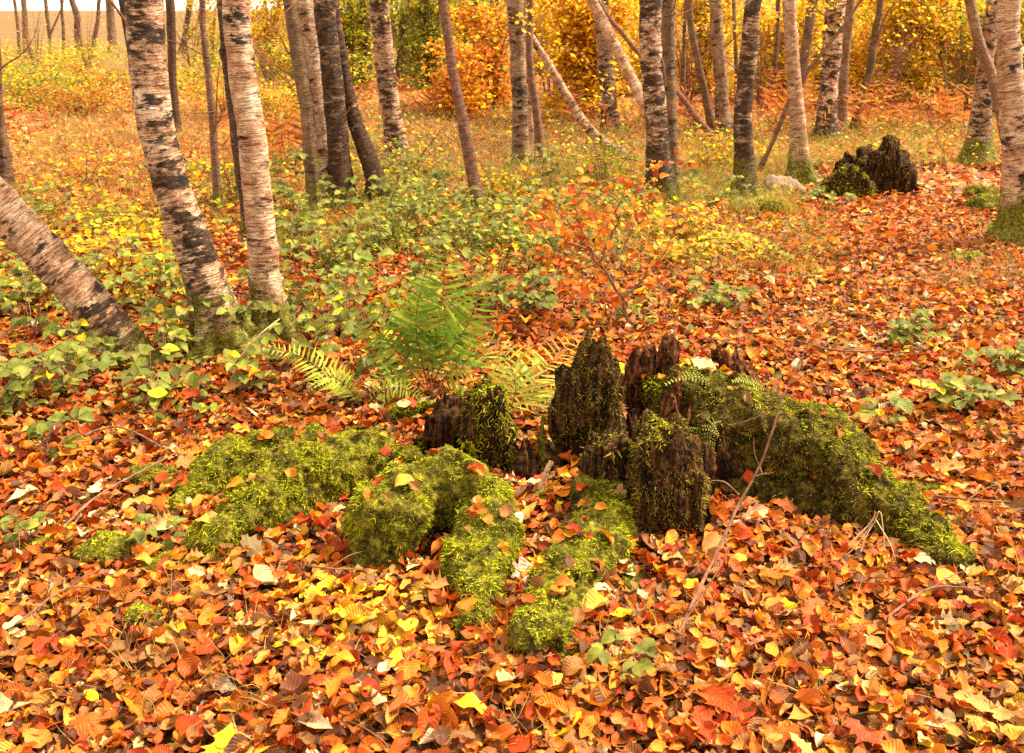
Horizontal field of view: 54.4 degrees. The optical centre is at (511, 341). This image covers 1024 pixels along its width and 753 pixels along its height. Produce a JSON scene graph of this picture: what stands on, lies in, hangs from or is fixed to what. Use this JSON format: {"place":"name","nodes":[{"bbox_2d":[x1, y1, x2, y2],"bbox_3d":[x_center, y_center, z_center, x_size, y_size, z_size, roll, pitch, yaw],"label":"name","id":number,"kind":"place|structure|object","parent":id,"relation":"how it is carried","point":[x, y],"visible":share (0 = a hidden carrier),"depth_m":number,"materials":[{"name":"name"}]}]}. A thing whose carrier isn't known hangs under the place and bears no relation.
{"place":"outdoors","nodes":[
{"label":"outdoors","id":0,"kind":"place"},
{"bbox_2d":[0,0,399,10],"label":"sky","id":1,"kind":"structure","parent":0,"point":[5,5],"materials":[{"name":"white"}]},
{"bbox_2d":[0,38,1023,751],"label":"grass","id":2,"kind":"structure","parent":0,"point":[710,172],"depth_m":8.78,"materials":[{"name":"yellow plant"}]},
{"bbox_2d":[0,0,1023,752],"bbox_3d":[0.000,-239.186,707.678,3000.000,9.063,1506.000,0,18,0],"label":"ground","id":3,"kind":"structure","parent":0,"point":[8,32],"depth_m":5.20,"materials":[{"name":"orange plant"}]},
{"bbox_2d":[0,7,41,194],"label":"young tree","id":4,"kind":"object","parent":3,"relation":"on","point":[6,166],"visible":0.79,"depth_m":8.11,"materials":[{"name":"brown plant"}]},
{"bbox_2d":[0,511,58,551],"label":"bramble","id":5,"kind":"object","parent":3,"relation":"on","point":[34,521],"visible":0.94,"depth_m":2.80,"materials":[{"name":"green plant"}]},
{"bbox_2d":[0,350,96,416],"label":"bramble","id":6,"kind":"object","parent":3,"relation":"on","point":[21,368],"visible":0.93,"depth_m":3.68,"materials":[{"name":"green plant"}]},
{"bbox_2d":[2,60,100,109],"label":"bush","id":7,"kind":"object","parent":3,"relation":"on","point":[36,77],"visible":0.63,"depth_m":15.49,"materials":[{"name":"yellow plant"}]},
{"bbox_2d":[0,335,117,402],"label":"bramble","id":8,"kind":"object","parent":3,"relation":"on","point":[70,345],"visible":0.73,"depth_m":3.85,"materials":[{"name":"green plant"}]},
{"bbox_2d":[1,261,119,337],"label":"bramble","id":9,"kind":"object","parent":3,"relation":"on","point":[34,286],"visible":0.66,"depth_m":4.70,"materials":[{"name":"green plant"}]},
{"bbox_2d":[26,407,94,461],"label":"bramble","id":10,"kind":"object","parent":3,"relation":"on","point":[40,428],"visible":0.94,"depth_m":3.38,"materials":[{"name":"green plant"}]},
{"bbox_2d":[10,77,132,119],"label":"bush","id":11,"kind":"object","parent":3,"relation":"on","point":[73,100],"visible":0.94,"depth_m":14.15,"materials":[{"name":"orange plant"}]},
{"bbox_2d":[0,235,160,300],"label":"bramble","id":12,"kind":"object","parent":3,"relation":"on","point":[91,254],"visible":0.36,"depth_m":5.19,"materials":[{"name":"green plant"}]},
{"bbox_2d":[21,137,143,189],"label":"bush","id":13,"kind":"object","parent":3,"relation":"on","point":[89,171],"visible":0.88,"depth_m":8.66,"materials":[{"name":"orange plant"}]},
{"bbox_2d":[0,177,166,371],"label":"birch tree","id":14,"kind":"object","parent":3,"relation":"on","point":[52,262],"visible":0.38,"depth_m":4.08,"materials":[{"name":"beige plant"}]},
{"bbox_2d":[39,318,154,379],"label":"bramble","id":15,"kind":"object","parent":3,"relation":"on","point":[74,328],"visible":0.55,"depth_m":4.05,"materials":[{"name":"green plant"}]},
{"bbox_2d":[70,527,150,568],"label":"moss clump","id":16,"kind":"object","parent":3,"relation":"on","point":[109,545],"visible":0.77,"depth_m":2.76,"materials":[{"name":"plant"}]},
{"bbox_2d":[58,190,163,249],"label":"bush","id":17,"kind":"object","parent":3,"relation":"on","point":[125,219],"visible":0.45,"depth_m":6.29,"materials":[{"name":"yellow plant"}]},
{"bbox_2d":[18,207,237,282],"bbox_3d":[-2.213,-0.583,5.654,1.141,0.452,1.198,8,20,23],"label":"bush","id":18,"kind":"object","parent":3,"relation":"on","point":[106,240],"visible":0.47,"depth_m":5.54,"materials":[{"name":"yellow plant"}]},
{"bbox_2d":[74,328,202,409],"bbox_3d":[-1.437,0.124,3.814,0.408,0.294,0.554,0,18,0],"label":"bramble","id":19,"kind":"object","parent":3,"relation":"on","point":[170,352],"visible":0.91,"depth_m":3.76,"materials":[{"name":"green plant"}]},
{"bbox_2d":[103,252,183,312],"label":"bramble","id":20,"kind":"object","parent":3,"relation":"on","point":[170,268],"visible":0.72,"depth_m":5.00,"materials":[{"name":"green plant"}]},
{"bbox_2d":[108,0,183,135],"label":"birch tree","id":21,"kind":"object","parent":3,"relation":"on","point":[171,31],"visible":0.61,"depth_m":11.45,"materials":[{"name":"brown plant"}]},
{"bbox_2d":[127,513,191,550],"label":"bramble","id":22,"kind":"object","parent":3,"relation":"on","point":[138,534],"visible":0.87,"depth_m":2.81,"materials":[{"name":"green plant"}]},
{"bbox_2d":[132,300,228,352],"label":"bramble","id":23,"kind":"object","parent":3,"relation":"on","point":[167,313],"visible":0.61,"depth_m":4.24,"materials":[{"name":"green plant"}]},
{"bbox_2d":[167,0,224,210],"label":"young tree","id":24,"kind":"object","parent":3,"relation":"on","point":[217,193],"visible":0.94,"depth_m":7.31,"materials":[{"name":"brown plant"}]},
{"bbox_2d":[124,0,269,368],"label":"birch tree","id":25,"kind":"object","parent":3,"relation":"on","point":[201,268],"visible":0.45,"depth_m":4.10,"materials":[{"name":"beige plant"}]},
{"bbox_2d":[175,0,220,69],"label":"yellow bush","id":26,"kind":"object","parent":3,"relation":"on","point":[213,36],"visible":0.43,"depth_m":25.35,"materials":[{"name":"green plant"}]},
{"bbox_2d":[216,0,245,238],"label":"birch tree","id":27,"kind":"object","parent":3,"relation":"on","point":[232,120],"visible":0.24,"depth_m":6.29,"materials":[{"name":"brown plant"}]},
{"bbox_2d":[183,333,312,392],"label":"bramble","id":28,"kind":"object","parent":3,"relation":"on","point":[230,357],"visible":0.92,"depth_m":3.89,"materials":[{"name":"green plant"}]},
{"bbox_2d":[194,90,302,161],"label":"bracken","id":29,"kind":"object","parent":3,"relation":"on","point":[280,129],"visible":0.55,"depth_m":9.67,"materials":[{"name":"orange plant"}]},
{"bbox_2d":[218,0,290,79],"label":"yellow bush","id":30,"kind":"object","parent":3,"relation":"on","point":[264,24],"visible":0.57,"depth_m":21.47,"materials":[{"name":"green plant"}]},
{"bbox_2d":[213,292,297,327],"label":"bramble","id":31,"kind":"object","parent":3,"relation":"on","point":[244,313],"visible":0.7,"depth_m":4.31,"materials":[{"name":"green plant"}]},
{"bbox_2d":[222,0,302,345],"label":"birch tree","id":32,"kind":"object","parent":3,"relation":"on","point":[265,276],"visible":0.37,"depth_m":4.27,"materials":[{"name":"beige plant"}]},
{"bbox_2d":[216,191,329,259],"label":"bramble","id":33,"kind":"object","parent":3,"relation":"on","point":[291,227],"visible":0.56,"depth_m":5.84,"materials":[{"name":"green plant"}]},
{"bbox_2d":[253,0,327,211],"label":"young tree","id":34,"kind":"object","parent":3,"relation":"on","point":[300,75],"visible":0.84,"depth_m":7.10,"materials":[{"name":"brown plant"}]},
{"bbox_2d":[228,239,352,311],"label":"bramble","id":35,"kind":"object","parent":3,"relation":"on","point":[291,299],"visible":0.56,"depth_m":4.77,"materials":[{"name":"green plant"}]},
{"bbox_2d":[269,286,356,356],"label":"bramble","id":36,"kind":"object","parent":3,"relation":"on","point":[305,321],"visible":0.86,"depth_m":4.17,"materials":[{"name":"green plant"}]},
{"bbox_2d":[298,0,328,196],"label":"birch tree","id":37,"kind":"object","parent":3,"relation":"on","point":[308,27],"visible":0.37,"depth_m":7.63,"materials":[{"name":"beige plant"}]},
{"bbox_2d":[289,214,389,267],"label":"bramble","id":38,"kind":"object","parent":3,"relation":"on","point":[314,238],"visible":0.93,"depth_m":5.56,"materials":[{"name":"green plant"}]},
{"bbox_2d":[255,342,424,406],"bbox_3d":[-0.658,0.158,3.720,0.700,0.222,0.292,11,21,30],"label":"fern","id":39,"kind":"object","parent":3,"relation":"on","point":[338,390],"visible":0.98,"depth_m":3.78,"materials":[{"name":"yellow plant"}]},
{"bbox_2d":[279,0,403,204],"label":"birch tree","id":40,"kind":"object","parent":3,"relation":"on","point":[371,165],"visible":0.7,"depth_m":7.34,"materials":[{"name":"brown plant"}]},
{"bbox_2d":[313,0,380,211],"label":"birch tree","id":41,"kind":"object","parent":3,"relation":"on","point":[339,168],"visible":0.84,"depth_m":7.18,"materials":[{"name":"brown plant"}]},
{"bbox_2d":[314,285,401,378],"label":"bramble","id":42,"kind":"object","parent":3,"relation":"on","point":[349,328],"visible":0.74,"depth_m":4.02,"materials":[{"name":"green plant"}]},
{"bbox_2d":[319,246,396,325],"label":"bramble","id":43,"kind":"object","parent":3,"relation":"on","point":[366,256],"visible":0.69,"depth_m":4.51,"materials":[{"name":"green plant"}]},
{"bbox_2d":[308,196,428,248],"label":"bramble","id":44,"kind":"object","parent":3,"relation":"on","point":[378,222],"visible":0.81,"depth_m":6.02,"materials":[{"name":"green plant"}]},
{"bbox_2d":[339,0,399,84],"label":"green bush","id":45,"kind":"object","parent":3,"relation":"on","point":[352,32],"visible":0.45,"depth_m":19.93,"materials":[{"name":"green plant"}]},
{"bbox_2d":[350,0,413,163],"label":"birch tree","id":46,"kind":"object","parent":3,"relation":"on","point":[392,118],"visible":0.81,"depth_m":9.51,"materials":[{"name":"beige plant"}]},
{"bbox_2d":[355,128,456,183],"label":"bush","id":47,"kind":"object","parent":3,"relation":"on","point":[415,171],"visible":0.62,"depth_m":8.44,"materials":[{"name":"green plant"}]},
{"bbox_2d":[359,165,483,231],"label":"bramble","id":48,"kind":"object","parent":3,"relation":"on","point":[419,184],"visible":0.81,"depth_m":6.55,"materials":[{"name":"green plant"}]},
{"bbox_2d":[366,0,494,91],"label":"green bush","id":49,"kind":"object","parent":3,"relation":"on","point":[418,13],"visible":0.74,"depth_m":18.79,"materials":[{"name":"green plant"}]},
{"bbox_2d":[350,241,510,400],"bbox_3d":[-0.299,-0.049,3.651,0.602,0.643,0.394,0,18,0],"label":"fern","id":50,"kind":"object","parent":3,"relation":"on","point":[454,333],"visible":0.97,"depth_m":3.74,"materials":[{"name":"green plant"}]},
{"bbox_2d":[404,235,480,286],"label":"bramble","id":51,"kind":"object","parent":3,"relation":"on","point":[441,241],"visible":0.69,"depth_m":5.23,"materials":[{"name":"green plant"}]},
{"bbox_2d":[412,31,509,119],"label":"orange bush","id":52,"kind":"object","parent":3,"relation":"on","point":[471,92],"visible":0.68,"depth_m":13.93,"materials":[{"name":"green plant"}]},
{"bbox_2d":[438,0,490,212],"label":"sapling","id":53,"kind":"object","parent":3,"relation":"on","point":[471,167],"visible":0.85,"depth_m":7.18,"materials":[{"name":"brown plant"}]},
{"bbox_2d":[427,205,535,250],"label":"bramble","id":54,"kind":"object","parent":3,"relation":"on","point":[467,220],"visible":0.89,"depth_m":6.11,"materials":[{"name":"green plant"}]},
{"bbox_2d":[417,154,545,206],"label":"bush","id":55,"kind":"object","parent":3,"relation":"on","point":[497,184],"visible":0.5,"depth_m":7.55,"materials":[{"name":"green plant"}]},
{"bbox_2d":[434,0,546,110],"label":"orange bush","id":56,"kind":"object","parent":3,"relation":"on","point":[501,95],"visible":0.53,"depth_m":14.77,"materials":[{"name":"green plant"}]},
{"bbox_2d":[0,39,1014,437],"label":"undergrowth","id":57,"kind":"object","parent":3,"relation":"on","point":[506,235],"visible":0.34,"depth_m":6.23,"materials":[{"name":"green plant"}]},
{"bbox_2d":[443,176,579,231],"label":"bramble","id":58,"kind":"object","parent":3,"relation":"on","point":[467,198],"visible":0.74,"depth_m":6.55,"materials":[{"name":"green plant"}]},
{"bbox_2d":[472,274,562,313],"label":"bramble","id":59,"kind":"object","parent":3,"relation":"on","point":[499,290],"visible":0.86,"depth_m":4.95,"materials":[{"name":"green plant"}]},
{"bbox_2d":[477,330,579,422],"bbox_3d":[0.115,0.108,3.651,0.503,0.311,0.309,-13,23,-35],"label":"fern","id":60,"kind":"object","parent":3,"relation":"on","point":[520,380],"visible":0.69,"depth_m":3.58,"materials":[{"name":"yellow plant"}]},
{"bbox_2d":[493,0,566,170],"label":"birch tree","id":61,"kind":"object","parent":3,"relation":"on","point":[518,75],"visible":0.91,"depth_m":8.96,"materials":[{"name":"beige plant"}]},
{"bbox_2d":[526,0,546,163],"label":"sapling","id":62,"kind":"object","parent":3,"relation":"on","point":[537,119],"visible":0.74,"depth_m":9.31,"materials":[{"name":"brown plant"}]},
{"bbox_2d":[513,269,564,312],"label":"bramble","id":63,"kind":"object","parent":3,"relation":"on","point":[537,282],"visible":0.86,"depth_m":5.10,"materials":[{"name":"green plant"}]},
{"bbox_2d":[465,0,612,146],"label":"birch tree","id":64,"kind":"object","parent":3,"relation":"on","point":[530,115],"visible":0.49,"depth_m":10.31,"materials":[{"name":"brown plant"}]},
{"bbox_2d":[514,214,593,268],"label":"bramble","id":65,"kind":"object","parent":3,"relation":"on","point":[552,241],"visible":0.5,"depth_m":5.72,"materials":[{"name":"green plant"}]},
{"bbox_2d":[503,0,626,136],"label":"birch tree","id":66,"kind":"object","parent":3,"relation":"on","point":[603,51],"visible":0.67,"depth_m":11.85,"materials":[{"name":"brown plant"}]},
{"bbox_2d":[504,0,637,162],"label":"birch tree","id":67,"kind":"object","parent":3,"relation":"on","point":[578,114],"visible":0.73,"depth_m":9.69,"materials":[{"name":"beige plant"}]},
{"bbox_2d":[163,327,980,661],"bbox_3d":[0.083,0.392,2.984,2.190,0.721,1.497,-6,19,-18],"label":"tree stump","id":68,"kind":"object","parent":3,"relation":"on","point":[659,459],"visible":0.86,"depth_m":2.92,"materials":[{"name":"green plant"}]},
{"bbox_2d":[549,122,642,193],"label":"bush","id":69,"kind":"object","parent":3,"relation":"on","point":[605,160],"visible":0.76,"depth_m":8.37,"materials":[{"name":"orange plant"}]},
{"bbox_2d":[533,0,661,121],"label":"golden bush","id":70,"kind":"object","parent":3,"relation":"on","point":[581,31],"visible":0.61,"depth_m":13.01,"materials":[{"name":"yellow plant"}]},
{"bbox_2d":[512,149,729,327],"bbox_3d":[0.480,-0.479,4.745,1.040,0.833,0.456,-5,19,-15],"label":"beech sapling","id":71,"kind":"object","parent":3,"relation":"on","point":[548,258],"visible":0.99,"depth_m":4.71,"materials":[{"name":"orange plant"}]},
{"bbox_2d":[587,629,657,683],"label":"bramble","id":72,"kind":"object","parent":3,"relation":"on","point":[644,647],"visible":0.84,"depth_m":2.24,"materials":[{"name":"green plant"}]},
{"bbox_2d":[587,0,679,149],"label":"birch tree","id":73,"kind":"object","parent":3,"relation":"on","point":[616,49],"visible":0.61,"depth_m":10.38,"materials":[{"name":"beige plant"}]},
{"bbox_2d":[636,0,683,205],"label":"birch tree","id":74,"kind":"object","parent":3,"relation":"on","point":[657,148],"visible":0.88,"depth_m":7.58,"materials":[{"name":"beige plant"}]},
{"bbox_2d":[661,0,709,186],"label":"young tree","id":75,"kind":"object","parent":3,"relation":"on","point":[668,17],"visible":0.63,"depth_m":8.12,"materials":[{"name":"brown plant"}]},
{"bbox_2d":[632,187,761,238],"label":"bush","id":76,"kind":"object","parent":3,"relation":"on","point":[693,220],"visible":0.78,"depth_m":6.63,"materials":[{"name":"yellow plant"}]},
{"bbox_2d":[686,0,714,129],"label":"young tree","id":77,"kind":"object","parent":3,"relation":"on","point":[708,108],"visible":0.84,"depth_m":12.25,"materials":[{"name":"brown plant"}]},
{"bbox_2d":[682,274,756,310],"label":"bramble","id":78,"kind":"object","parent":3,"relation":"on","point":[741,292],"visible":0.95,"depth_m":5.07,"materials":[{"name":"green plant"}]},
{"bbox_2d":[661,0,781,94],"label":"yellow bush","id":79,"kind":"object","parent":3,"relation":"on","point":[697,12],"visible":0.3,"depth_m":17.89,"materials":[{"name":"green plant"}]},
{"bbox_2d":[683,0,764,203],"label":"birch tree","id":80,"kind":"object","parent":3,"relation":"on","point":[744,164],"visible":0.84,"depth_m":7.56,"materials":[{"name":"grey plant"}]},
{"bbox_2d":[678,120,771,173],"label":"bush","id":81,"kind":"object","parent":3,"relation":"on","point":[718,146],"visible":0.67,"depth_m":9.45,"materials":[{"name":"yellow plant"}]},
{"bbox_2d":[674,319,819,646],"bbox_3d":[0.509,0.352,2.483,0.155,0.697,0.773,14,23,36],"label":"twig","id":82,"kind":"object","parent":3,"relation":"on","point":[692,605],"visible":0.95,"depth_m":2.57,"materials":[{"name":"brown wood"}]},
{"bbox_2d":[709,0,798,136],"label":"young tree","id":83,"kind":"object","parent":3,"relation":"on","point":[722,105],"visible":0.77,"depth_m":11.97,"materials":[{"name":"brown plant"}]},
{"bbox_2d":[755,81,817,134],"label":"bracken","id":84,"kind":"object","parent":3,"relation":"on","point":[779,107],"visible":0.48,"depth_m":12.42,"materials":[{"name":"orange plant"}]},
{"bbox_2d":[703,0,875,101],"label":"yellow bush","id":85,"kind":"object","parent":3,"relation":"on","point":[800,17],"visible":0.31,"depth_m":16.25,"materials":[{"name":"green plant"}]},
{"bbox_2d":[782,0,821,185],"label":"birch tree","id":86,"kind":"object","parent":3,"relation":"on","point":[799,157],"visible":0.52,"depth_m":8.57,"materials":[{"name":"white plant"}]},
{"bbox_2d":[799,0,822,114],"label":"young tree","id":87,"kind":"object","parent":3,"relation":"on","point":[807,39],"visible":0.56,"depth_m":12.78,"materials":[{"name":"brown plant"}]},
{"bbox_2d":[797,0,845,141],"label":"birch tree","id":88,"kind":"object","parent":3,"relation":"on","point":[834,14],"visible":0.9,"depth_m":11.32,"materials":[{"name":"grey plant"}]},
{"bbox_2d":[779,79,912,139],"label":"bracken","id":89,"kind":"object","parent":3,"relation":"on","point":[856,105],"visible":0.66,"depth_m":11.80,"materials":[{"name":"orange plant"}]},
{"bbox_2d":[837,0,854,133],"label":"young tree","id":90,"kind":"object","parent":3,"relation":"on","point":[844,66],"visible":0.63,"depth_m":11.92,"materials":[{"name":"brown plant"}]},
{"bbox_2d":[812,133,923,199],"bbox_3d":[2.893,-1.384,8.125,0.732,0.610,0.855,15,23,37],"label":"tree stump","id":91,"kind":"object","parent":3,"relation":"on","point":[887,165],"visible":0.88,"depth_m":8.05,"materials":[{"name":"brown wood"}]},
{"bbox_2d":[852,392,913,426],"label":"bramble","id":92,"kind":"object","parent":3,"relation":"on","point":[906,405],"visible":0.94,"depth_m":3.60,"materials":[{"name":"yellow plant"}]},
{"bbox_2d":[848,6,933,112],"bbox_3d":[5.501,-4.082,14.443,1.291,1.556,1.155,-5,19,-13],"label":"bare shrub","id":93,"kind":"object","parent":3,"relation":"on","point":[895,75],"visible":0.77,"depth_m":14.50,"materials":[{"name":"orange plant"}]},
{"bbox_2d":[849,0,935,131],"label":"young tree","id":94,"kind":"object","parent":3,"relation":"on","point":[873,47],"visible":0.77,"depth_m":11.99,"materials":[{"name":"brown plant"}]},
{"bbox_2d":[821,0,970,105],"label":"yellow bush","id":95,"kind":"object","parent":3,"relation":"on","point":[893,17],"visible":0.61,"depth_m":15.27,"materials":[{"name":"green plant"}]},
{"bbox_2d":[878,308,948,346],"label":"bramble","id":96,"kind":"object","parent":3,"relation":"on","point":[911,326],"visible":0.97,"depth_m":4.47,"materials":[{"name":"green plant"}]},
{"bbox_2d":[848,77,996,135],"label":"bracken","id":97,"kind":"object","parent":3,"relation":"on","point":[896,109],"visible":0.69,"depth_m":12.37,"materials":[{"name":"orange plant"}]},
{"bbox_2d":[893,82,993,133],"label":"bracken","id":98,"kind":"object","parent":3,"relation":"on","point":[950,110],"visible":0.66,"depth_m":11.98,"materials":[{"name":"orange plant"}]},
{"bbox_2d":[896,0,1000,166],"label":"birch tree","id":99,"kind":"object","parent":3,"relation":"on","point":[980,129],"visible":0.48,"depth_m":9.66,"materials":[{"name":"grey plant"}]},
{"bbox_2d":[901,6,996,110],"bbox_3d":[6.528,-4.149,14.590,1.834,1.597,1.217,10,21,27],"label":"bare shrub","id":100,"kind":"object","parent":3,"relation":"on","point":[971,61],"visible":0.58,"depth_m":14.65,"materials":[{"name":"orange plant"}]},
{"bbox_2d":[909,372,1021,414],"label":"bramble","id":101,"kind":"object","parent":3,"relation":"on","point":[950,382],"visible":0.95,"depth_m":3.74,"materials":[{"name":"green plant"}]},
{"bbox_2d":[915,0,1023,249],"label":"birch tree","id":102,"kind":"object","parent":3,"relation":"on","point":[1009,219],"visible":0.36,"depth_m":6.11,"materials":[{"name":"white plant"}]},
{"bbox_2d":[915,0,1023,107],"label":"yellow bush","id":103,"kind":"object","parent":3,"relation":"on","point":[980,12],"visible":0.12,"depth_m":14.51,"materials":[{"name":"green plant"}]},
{"bbox_2d":[964,0,1000,141],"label":"young tree","id":104,"kind":"object","parent":3,"relation":"on","point":[987,63],"visible":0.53,"depth_m":9.13,"materials":[{"name":"brown plant"}]},
{"bbox_2d":[962,339,1023,375],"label":"bramble","id":105,"kind":"object","parent":3,"relation":"on","point":[993,354],"visible":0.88,"depth_m":4.06,"materials":[{"name":"green plant"}]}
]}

